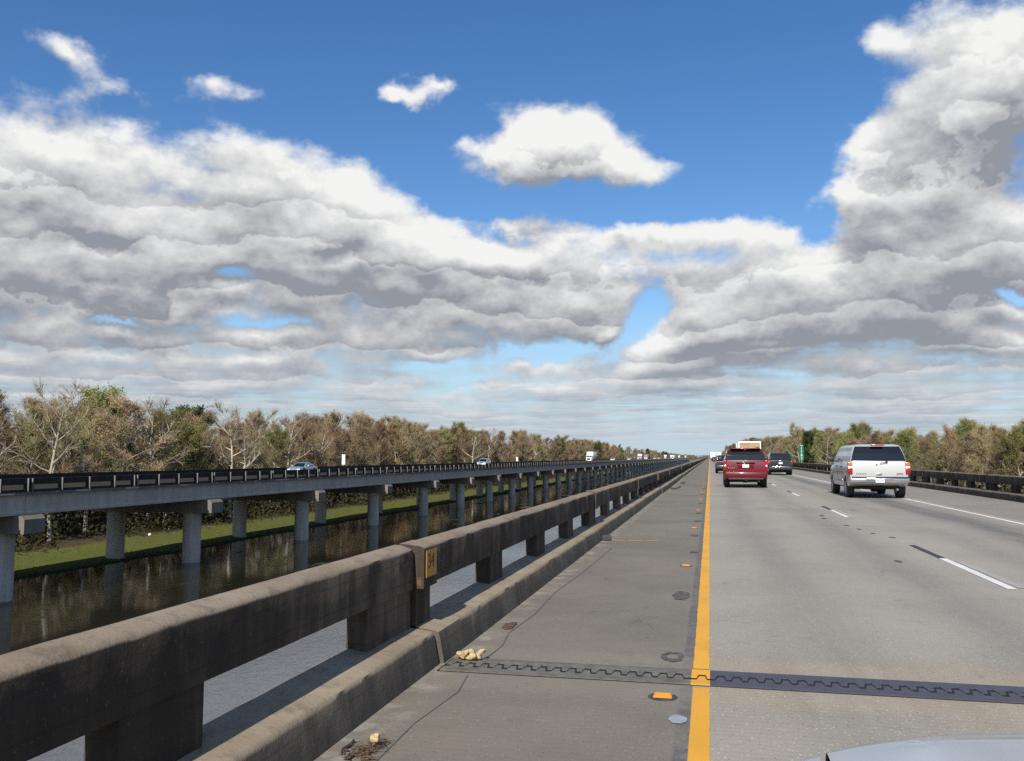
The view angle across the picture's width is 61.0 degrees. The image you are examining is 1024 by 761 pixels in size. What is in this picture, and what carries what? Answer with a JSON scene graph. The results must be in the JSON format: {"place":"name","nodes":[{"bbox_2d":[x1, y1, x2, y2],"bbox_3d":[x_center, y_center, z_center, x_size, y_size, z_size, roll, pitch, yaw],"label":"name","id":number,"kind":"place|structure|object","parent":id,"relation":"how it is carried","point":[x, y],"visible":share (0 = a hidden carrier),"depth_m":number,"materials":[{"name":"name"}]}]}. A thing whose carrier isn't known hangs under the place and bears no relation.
{"place":"outdoors","nodes":[
{"label":"outdoors","id":0,"kind":"place"},
{"bbox_2d":[0,459,699,760],"bbox_3d":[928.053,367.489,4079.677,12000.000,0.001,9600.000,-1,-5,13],"label":"water","id":1,"kind":"structure","parent":0,"point":[41,609],"depth_m":60.90,"materials":[{"name":"grey liquid"}]},
{"bbox_2d":[14,458,698,579],"bbox_3d":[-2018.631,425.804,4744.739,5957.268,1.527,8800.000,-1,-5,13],"label":"bank","id":2,"kind":"structure","parent":0,"point":[171,541],"depth_m":91.19,"materials":[{"name":"green plant"}]},
{"bbox_2d":[0,389,21,473],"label":"budding tree","id":3,"kind":"object","parent":2,"relation":"on","point":[7,411],"visible":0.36,"depth_m":93.58,"materials":[{"name":"brown plant"}]},
{"bbox_2d":[0,412,26,473],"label":"pale tree","id":4,"kind":"object","parent":2,"relation":"on","point":[3,439],"visible":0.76,"depth_m":78.74,"materials":[{"name":"brown plant"}]},
{"bbox_2d":[0,407,59,534],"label":"bare tree","id":5,"kind":"object","parent":2,"relation":"on","point":[15,450],"visible":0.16,"depth_m":88.86,"materials":[{"name":"brown plant"}]},
{"bbox_2d":[0,394,63,473],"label":"budding tree","id":6,"kind":"object","parent":2,"relation":"on","point":[33,401],"visible":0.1,"depth_m":98.70,"materials":[{"name":"brown plant"}]},
{"bbox_2d":[0,403,66,538],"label":"budding tree","id":7,"kind":"object","parent":2,"relation":"on","point":[33,443],"visible":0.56,"depth_m":86.14,"materials":[{"name":"green plant"}]},
{"bbox_2d":[0,369,99,540],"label":"pale tree","id":8,"kind":"object","parent":2,"relation":"on","point":[55,451],"visible":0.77,"depth_m":84.89,"materials":[{"name":"beige plant"}]},
{"bbox_2d":[30,407,76,513],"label":"bare tree","id":9,"kind":"object","parent":2,"relation":"on","point":[63,440],"visible":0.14,"depth_m":96.78,"materials":[{"name":"brown plant"}]},
{"bbox_2d":[56,403,120,525],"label":"bare tree","id":10,"kind":"object","parent":2,"relation":"on","point":[102,410],"visible":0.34,"depth_m":100.85,"materials":[{"name":"brown plant"}]},
{"bbox_2d":[54,407,126,533],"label":"pale tree","id":11,"kind":"object","parent":2,"relation":"on","point":[72,457],"visible":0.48,"depth_m":92.08,"materials":[{"name":"beige plant"}]},
{"bbox_2d":[56,382,148,520],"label":"budding tree","id":12,"kind":"object","parent":2,"relation":"on","point":[98,396],"visible":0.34,"depth_m":102.80,"materials":[{"name":"green plant"}]},
{"bbox_2d":[73,388,181,472],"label":"bare tree","id":13,"kind":"object","parent":2,"relation":"on","point":[122,405],"visible":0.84,"depth_m":96.78,"materials":[{"name":"brown plant"}]},
{"bbox_2d":[111,394,200,526],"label":"pale tree","id":14,"kind":"object","parent":2,"relation":"on","point":[150,414],"visible":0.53,"depth_m":102.02,"materials":[{"name":"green plant"}]},
{"bbox_2d":[126,406,195,525],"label":"pale tree","id":15,"kind":"object","parent":2,"relation":"on","point":[156,420],"visible":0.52,"depth_m":102.40,"materials":[{"name":"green plant"}]},
{"bbox_2d":[126,405,218,520],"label":"budding tree","id":16,"kind":"object","parent":2,"relation":"on","point":[189,429],"visible":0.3,"depth_m":109.27,"materials":[{"name":"green plant"}]},
{"bbox_2d":[156,418,205,520],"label":"pale tree","id":17,"kind":"object","parent":2,"relation":"on","point":[190,441],"visible":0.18,"depth_m":111.01,"materials":[{"name":"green plant"}]},
{"bbox_2d":[171,422,214,469],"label":"budding tree","id":18,"kind":"object","parent":2,"relation":"on","point":[196,438],"visible":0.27,"depth_m":116.72,"materials":[{"name":"green plant"}]},
{"bbox_2d":[167,402,219,466],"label":"tree","id":19,"kind":"object","parent":2,"relation":"on","point":[198,410],"visible":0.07,"depth_m":131.20,"materials":[{"name":"green plant"}]},
{"bbox_2d":[170,410,217,469],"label":"bare tree","id":20,"kind":"object","parent":2,"relation":"on","point":[191,419],"visible":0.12,"depth_m":121.42,"materials":[{"name":"brown plant"}]},
{"bbox_2d":[188,424,230,517],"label":"bare tree","id":21,"kind":"object","parent":2,"relation":"on","point":[207,453],"visible":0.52,"depth_m":116.53,"materials":[{"name":"brown plant"}]},
{"bbox_2d":[196,399,264,517],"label":"pale tree","id":22,"kind":"object","parent":2,"relation":"on","point":[230,427],"visible":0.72,"depth_m":117.16,"materials":[{"name":"beige plant"}]},
{"bbox_2d":[213,421,249,509],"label":"bare tree","id":23,"kind":"object","parent":2,"relation":"on","point":[240,456],"visible":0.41,"depth_m":128.29,"materials":[{"name":"brown plant"}]},
{"bbox_2d":[216,424,267,468],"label":"pale tree","id":24,"kind":"object","parent":2,"relation":"on","point":[255,445],"visible":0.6,"depth_m":122.36,"materials":[{"name":"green plant"}]},
{"bbox_2d":[233,408,278,507],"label":"bare tree","id":25,"kind":"object","parent":2,"relation":"on","point":[257,421],"visible":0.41,"depth_m":136.02,"materials":[{"name":"brown plant"}]},
{"bbox_2d":[244,406,285,502],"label":"bare tree","id":26,"kind":"object","parent":2,"relation":"on","point":[262,412],"visible":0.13,"depth_m":150.41,"materials":[{"name":"brown plant"}]},
{"bbox_2d":[253,423,292,509],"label":"budding tree","id":27,"kind":"object","parent":2,"relation":"on","point":[280,436],"visible":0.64,"depth_m":127.88,"materials":[{"name":"green plant"}]},
{"bbox_2d":[262,411,319,503],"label":"pale tree","id":28,"kind":"object","parent":2,"relation":"on","point":[287,421],"visible":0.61,"depth_m":134.96,"materials":[{"name":"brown plant"}]},
{"bbox_2d":[279,412,314,501],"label":"bare tree","id":29,"kind":"object","parent":2,"relation":"on","point":[298,417],"visible":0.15,"depth_m":147.13,"materials":[{"name":"brown plant"}]},
{"bbox_2d":[290,420,334,502],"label":"bare tree","id":30,"kind":"object","parent":2,"relation":"on","point":[308,437],"visible":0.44,"depth_m":144.12,"materials":[{"name":"brown plant"}]},
{"bbox_2d":[302,424,336,465],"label":"pale tree","id":31,"kind":"object","parent":2,"relation":"on","point":[327,433],"visible":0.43,"depth_m":150.01,"materials":[{"name":"brown plant"}]},
{"bbox_2d":[314,408,348,465],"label":"bare tree","id":32,"kind":"object","parent":2,"relation":"on","point":[333,416],"visible":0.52,"depth_m":160.48,"materials":[{"name":"brown plant"}]},
{"bbox_2d":[322,427,361,502],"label":"bare tree","id":33,"kind":"object","parent":2,"relation":"on","point":[340,446],"visible":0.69,"depth_m":156.25,"materials":[{"name":"brown plant"}]},
{"bbox_2d":[0,457,689,601],"bbox_3d":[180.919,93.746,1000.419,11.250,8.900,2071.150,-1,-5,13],"label":"concrete bridge","id":34,"kind":"structure","parent":2,"relation":"on","point":[192,496],"depth_m":79.33,"materials":[{"name":"grey concrete"}]},
{"bbox_2d":[287,462,317,474],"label":"sedan","id":35,"kind":"object","parent":34,"relation":"on","point":[302,465],"visible":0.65,"depth_m":103.23,"materials":[{"name":"blue"}]},
{"bbox_2d":[328,411,371,496],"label":"bare tree","id":36,"kind":"object","parent":2,"relation":"on","point":[359,419],"visible":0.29,"depth_m":171.73,"materials":[{"name":"brown plant"}]},
{"bbox_2d":[342,409,374,464],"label":"bare tree","id":37,"kind":"object","parent":2,"relation":"on","point":[369,422],"visible":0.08,"depth_m":189.95,"materials":[{"name":"brown plant"}]},
{"bbox_2d":[339,422,381,495],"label":"bare tree","id":38,"kind":"object","parent":2,"relation":"on","point":[359,432],"visible":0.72,"depth_m":162.19,"materials":[{"name":"brown plant"}]},
{"bbox_2d":[363,422,395,464],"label":"bare tree","id":39,"kind":"object","parent":2,"relation":"on","point":[381,427],"visible":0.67,"depth_m":169.78,"materials":[{"name":"brown plant"}]},
{"bbox_2d":[383,413,410,495],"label":"bare tree","id":40,"kind":"object","parent":2,"relation":"on","point":[401,442],"visible":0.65,"depth_m":182.09,"materials":[{"name":"brown plant"}]},
{"bbox_2d":[400,420,426,493],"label":"bare tree","id":41,"kind":"object","parent":2,"relation":"on","point":[406,426],"visible":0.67,"depth_m":191.16,"materials":[{"name":"brown plant"}]},
{"bbox_2d":[397,422,437,463],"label":"bare tree","id":42,"kind":"object","parent":2,"relation":"on","point":[426,446],"visible":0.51,"depth_m":195.79,"materials":[{"name":"brown plant"}]},
{"bbox_2d":[425,429,450,490],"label":"bare tree","id":43,"kind":"object","parent":2,"relation":"on","point":[433,433],"visible":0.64,"depth_m":209.47,"materials":[{"name":"brown plant"}]},
{"bbox_2d":[421,426,457,488],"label":"budding tree","id":44,"kind":"object","parent":2,"relation":"on","point":[446,433],"visible":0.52,"depth_m":217.45,"materials":[{"name":"green plant"}]},
{"bbox_2d":[435,423,472,487],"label":"bare tree","id":45,"kind":"object","parent":2,"relation":"on","point":[454,429],"visible":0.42,"depth_m":224.59,"materials":[{"name":"brown plant"}]},
{"bbox_2d":[449,425,474,462],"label":"bare tree","id":46,"kind":"object","parent":2,"relation":"on","point":[465,437],"visible":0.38,"depth_m":242.60,"materials":[{"name":"brown plant"}]},
{"bbox_2d":[458,429,489,462],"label":"pale tree","id":47,"kind":"object","parent":2,"relation":"on","point":[474,442],"visible":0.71,"depth_m":239.26,"materials":[{"name":"beige plant"}]},
{"bbox_2d":[468,431,488,462],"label":"bare tree","id":48,"kind":"object","parent":2,"relation":"on","point":[482,447],"visible":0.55,"depth_m":243.36,"materials":[{"name":"brown plant"}]},
{"bbox_2d":[476,429,498,461],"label":"bare tree","id":49,"kind":"object","parent":2,"relation":"on","point":[495,459],"visible":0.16,"depth_m":263.96,"materials":[{"name":"brown plant"}]},
{"bbox_2d":[481,428,499,461],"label":"pale tree","id":50,"kind":"object","parent":2,"relation":"on","point":[487,439],"visible":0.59,"depth_m":256.76,"materials":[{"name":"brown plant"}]},
{"bbox_2d":[493,433,508,481],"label":"bare tree","id":51,"kind":"object","parent":2,"relation":"on","point":[501,438],"visible":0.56,"depth_m":270.49,"materials":[{"name":"brown plant"}]},
{"bbox_2d":[0,422,1023,518],"bbox_3d":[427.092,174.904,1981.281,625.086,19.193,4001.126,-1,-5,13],"label":"wood","id":52,"kind":"object","parent":2,"relation":"on","point":[706,456],"visible":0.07,"depth_m":173.46,"materials":[{"name":"brown plant"}]},
{"bbox_2d":[505,430,522,461],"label":"bare tree","id":53,"kind":"object","parent":2,"relation":"on","point":[514,435],"visible":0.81,"depth_m":286.95,"materials":[{"name":"brown plant"}]},
{"bbox_2d":[15,467,1022,553],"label":"undergrowth","id":54,"kind":"object","parent":2,"relation":"on","point":[75,516],"visible":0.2,"depth_m":103.66,"materials":[{"name":"green plant"}]},
{"bbox_2d":[509,433,536,461],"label":"bare tree","id":55,"kind":"object","parent":2,"relation":"on","point":[523,444],"visible":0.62,"depth_m":297.84,"materials":[{"name":"brown plant"}]},
{"bbox_2d":[511,429,536,461],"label":"bare tree","id":56,"kind":"object","parent":2,"relation":"on","point":[523,433],"visible":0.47,"depth_m":306.81,"materials":[{"name":"brown plant"}]},
{"bbox_2d":[532,434,546,476],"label":"budding tree","id":57,"kind":"object","parent":2,"relation":"on","point":[541,447],"visible":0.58,"depth_m":332.63,"materials":[{"name":"brown plant"}]},
{"bbox_2d":[549,440,566,460],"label":"bare tree","id":58,"kind":"object","parent":2,"relation":"on","point":[559,443],"visible":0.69,"depth_m":367.55,"materials":[{"name":"brown plant"}]},
{"bbox_2d":[0,0,1023,457],"label":"sky","id":59,"kind":"structure","parent":0,"point":[689,227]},
{"bbox_2d":[314,457,1023,760],"bbox_3d":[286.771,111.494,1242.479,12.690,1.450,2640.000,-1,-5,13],"label":"road","id":60,"kind":"structure","parent":0,"point":[799,585],"depth_m":7.45,"materials":[{"name":"concrete"}]},
{"bbox_2d":[0,545,438,760],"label":"concrete barrier","id":61,"kind":"object","parent":60,"relation":"on","point":[131,689],"visible":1,"depth_m":3.90,"materials":[{"name":"grey concrete"}]},
{"bbox_2d":[341,734,394,760],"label":"dead twigs","id":62,"kind":"object","parent":60,"relation":"on","point":[360,750],"visible":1,"depth_m":4.40,"materials":[{"name":"brown wood"}]},
{"bbox_2d":[456,648,485,659],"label":"foam litter","id":63,"kind":"object","parent":60,"relation":"on","point":[469,654],"visible":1,"depth_m":6.38,"materials":[{"name":"beige plastic"}]},
{"bbox_2d":[376,548,611,759],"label":"crack","id":64,"kind":"object","parent":60,"relation":"on","point":[487,656],"visible":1,"depth_m":6.67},
{"bbox_2d":[398,492,604,663],"bbox_3d":[0.439,2.073,11.321,0.379,0.859,10.115,-1,-5,13],"label":"concrete barrier","id":65,"kind":"object","parent":60,"relation":"on","point":[491,596],"visible":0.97,"depth_m":8.54,"materials":[{"name":"grey concrete"}]},
{"bbox_2d":[426,548,436,577],"bbox_3d":[-0.609,1.377,6.577,0.006,0.198,0.245,-1,-5,13],"label":"number plate","id":66,"kind":"object","parent":65,"relation":"attached to","point":[431,562],"visible":1,"depth_m":6.57,"materials":[{"name":"yellow paint"}]},
{"bbox_2d":[586,479,644,534],"bbox_3d":[2.670,2.940,21.184,0.377,0.859,10.115,-1,-5,13],"label":"concrete barrier","id":67,"kind":"object","parent":60,"relation":"on","point":[617,515],"visible":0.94,"depth_m":19.79,"materials":[{"name":"grey concrete"}]},
{"bbox_2d":[632,473,661,505],"bbox_3d":[4.905,3.808,31.047,0.377,0.860,10.115,-1,-5,13],"label":"concrete barrier","id":68,"kind":"object","parent":60,"relation":"on","point":[648,490],"visible":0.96,"depth_m":30.20,"materials":[{"name":"grey concrete"}]},
{"bbox_2d":[648,692,677,700],"bbox_3d":[0.946,1.971,5.448,0.187,0.025,0.185,-1,-5,13],"label":"road reflector","id":69,"kind":"object","parent":60,"relation":"on","point":[661,696],"visible":1,"depth_m":5.41,"materials":[{"name":"orange"}]},
{"bbox_2d":[654,469,672,492],"bbox_3d":[7.179,4.674,40.901,0.377,0.860,10.115,-1,-5,13],"label":"concrete barrier","id":70,"kind":"object","parent":60,"relation":"on","point":[663,482],"visible":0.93,"depth_m":40.00,"materials":[{"name":"grey concrete"}]},
{"bbox_2d":[687,687,709,760],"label":"yellow line","id":71,"kind":"object","parent":60,"relation":"on","point":[699,744],"visible":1,"depth_m":4.82,"materials":[{"name":"paint"}]},
{"bbox_2d":[693,458,709,668],"bbox_3d":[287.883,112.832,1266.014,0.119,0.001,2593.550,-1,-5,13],"label":"yellow line","id":72,"kind":"object","parent":60,"relation":"on","point":[701,652],"visible":0.99,"depth_m":8.78,"materials":[{"name":"paint"}]},
{"bbox_2d":[437,657,1023,703],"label":"expansion joint","id":73,"kind":"object","parent":60,"relation":"on","point":[879,687],"visible":0.99,"depth_m":5.81,"materials":[{"name":"black metal"}]},
{"bbox_2d":[718,447,767,486],"bbox_3d":[11.918,4.434,44.695,2.560,1.997,5.420,-1,-5,13],"label":"suv","id":74,"kind":"object","parent":60,"relation":"on","point":[745,465],"visible":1,"depth_m":42.27,"materials":[{"name":"red metal"}]},
{"bbox_2d":[737,441,760,448],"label":"box truck","id":75,"kind":"object","parent":60,"relation":"on","point":[747,444],"visible":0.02,"depth_m":104.26,"materials":[{"name":"white metal"}]},
{"bbox_2d":[767,452,792,474],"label":"suv","id":76,"kind":"object","parent":60,"relation":"on","point":[780,462],"visible":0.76,"depth_m":71.96,"materials":[{"name":"black metal"}]},
{"bbox_2d":[827,442,909,497],"bbox_3d":[13.809,3.471,33.939,2.550,2.031,5.889,-1,-5,13],"label":"suv","id":77,"kind":"object","parent":60,"relation":"on","point":[881,468],"visible":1,"depth_m":31.45,"materials":[{"name":"silver metal"}]},
{"bbox_2d":[792,474,1023,524],"bbox_3d":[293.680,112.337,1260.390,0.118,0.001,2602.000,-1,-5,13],"label":"white edge line","id":78,"kind":"object","parent":60,"relation":"on","point":[941,506],"visible":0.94,"depth_m":25.29,"materials":[{"name":"paint"}]},
{"bbox_2d":[800,733,1023,760],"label":"car","id":79,"kind":"object","parent":60,"relation":"on","point":[987,747],"visible":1,"depth_m":1.74,"materials":[{"name":"silver metal"}]},
{"bbox_2d":[907,469,924,487],"bbox_3d":[21.254,5.255,47.515,0.377,0.860,10.115,-1,-5,13],"label":"concrete barrier","id":80,"kind":"object","parent":60,"relation":"on","point":[913,475],"visible":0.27,"depth_m":43.92,"materials":[{"name":"grey concrete"}]},
{"bbox_2d":[920,470,989,496],"bbox_3d":[19.035,4.388,37.648,0.377,0.860,10.115,-1,-5,13],"label":"concrete barrier","id":81,"kind":"object","parent":60,"relation":"on","point":[971,479],"visible":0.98,"depth_m":36.96,"materials":[{"name":"grey concrete"}]},
{"bbox_2d":[939,558,1015,588],"bbox_3d":[6.032,2.501,11.367,0.110,0.001,3.080,-1,-5,13],"label":"lane marking","id":82,"kind":"object","parent":60,"relation":"on","point":[1002,584],"visible":1,"depth_m":11.10,"materials":[{"name":"white paint"}]},
{"bbox_2d":[956,561,1023,587],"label":"old lane dash","id":83,"kind":"object","parent":60,"relation":"on","point":[1005,580],"visible":1,"depth_m":11.00,"materials":[{"name":"white paint"}]},
{"bbox_2d":[983,474,1023,502],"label":"concrete barrier","id":84,"kind":"object","parent":60,"relation":"on","point":[1016,483],"visible":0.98,"depth_m":30.54,"materials":[{"name":"grey concrete"}]},
{"bbox_3d":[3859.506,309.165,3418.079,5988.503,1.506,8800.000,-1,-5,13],"label":"right bank","id":85,"kind":"structure","parent":0,"visible":0},
{"bbox_2d":[785,422,809,462],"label":"pale tree","id":86,"kind":"object","parent":85,"relation":"on","point":[792,430],"visible":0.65,"depth_m":316.24,"materials":[{"name":"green plant"}]},
{"bbox_2d":[801,430,815,466],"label":"evergreen tree","id":87,"kind":"object","parent":85,"relation":"on","point":[806,439],"visible":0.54,"depth_m":302.33,"materials":[{"name":"green plant"}]},
{"bbox_2d":[807,430,826,469],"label":"evergreen tree","id":88,"kind":"object","parent":85,"relation":"on","point":[811,440],"visible":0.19,"depth_m":296.45,"materials":[{"name":"green plant"}]},
{"bbox_2d":[808,431,835,463],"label":"budding tree","id":89,"kind":"object","parent":85,"relation":"on","point":[819,436],"visible":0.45,"depth_m":289.22,"materials":[{"name":"green plant"}]},
{"bbox_2d":[814,430,837,470],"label":"pale tree","id":90,"kind":"object","parent":85,"relation":"on","point":[827,442],"visible":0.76,"depth_m":274.54,"materials":[{"name":"beige plant"}]},
{"bbox_2d":[814,433,838,469],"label":"budding tree","id":91,"kind":"object","parent":85,"relation":"on","point":[829,451],"visible":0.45,"depth_m":281.95,"materials":[{"name":"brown plant"}]},
{"bbox_2d":[825,431,855,463],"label":"budding tree","id":92,"kind":"object","parent":85,"relation":"on","point":[850,435],"visible":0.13,"depth_m":262.84,"materials":[{"name":"green plant"}]},
{"bbox_2d":[838,421,865,441],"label":"budding tree","id":93,"kind":"object","parent":85,"relation":"on","point":[860,432],"visible":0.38,"depth_m":265.85,"materials":[{"name":"green plant"}]},
{"bbox_2d":[888,427,922,477],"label":"budding tree","id":94,"kind":"object","parent":85,"relation":"on","point":[905,438],"visible":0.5,"depth_m":184.56,"materials":[{"name":"green plant"}]},
{"bbox_2d":[909,437,940,480],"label":"budding tree","id":95,"kind":"object","parent":85,"relation":"on","point":[914,453],"visible":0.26,"depth_m":180.35,"materials":[{"name":"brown plant"}]},
{"bbox_2d":[909,435,942,482],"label":"bare tree","id":96,"kind":"object","parent":85,"relation":"on","point":[926,451],"visible":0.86,"depth_m":171.75,"materials":[{"name":"brown plant"}]},
{"bbox_2d":[938,422,963,482],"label":"bare tree","id":97,"kind":"object","parent":85,"relation":"on","point":[948,431],"visible":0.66,"depth_m":163.79,"materials":[{"name":"brown plant"}]},
{"bbox_2d":[938,418,982,472],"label":"budding tree","id":98,"kind":"object","parent":85,"relation":"on","point":[964,426],"visible":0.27,"depth_m":164.03,"materials":[{"name":"green plant"}]},
{"bbox_2d":[945,430,985,486],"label":"bare tree","id":99,"kind":"object","parent":85,"relation":"on","point":[959,457],"visible":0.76,"depth_m":151.91,"materials":[{"name":"brown plant"}]},
{"bbox_2d":[963,423,1000,488],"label":"budding tree","id":100,"kind":"object","parent":85,"relation":"on","point":[983,430],"visible":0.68,"depth_m":144.74,"materials":[{"name":"brown plant"}]},
{"bbox_2d":[982,427,1021,490],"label":"bare tree","id":101,"kind":"object","parent":85,"relation":"on","point":[988,461],"visible":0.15,"depth_m":135.91,"materials":[{"name":"brown plant"}]},
{"bbox_2d":[988,422,1023,489],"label":"bare tree","id":102,"kind":"object","parent":85,"relation":"on","point":[998,456],"visible":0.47,"depth_m":130.25,"materials":[{"name":"brown plant"}]},
{"bbox_2d":[991,426,1023,492],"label":"budding tree","id":103,"kind":"object","parent":85,"relation":"on","point":[1012,446],"visible":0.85,"depth_m":124.65,"materials":[{"name":"green plant"}]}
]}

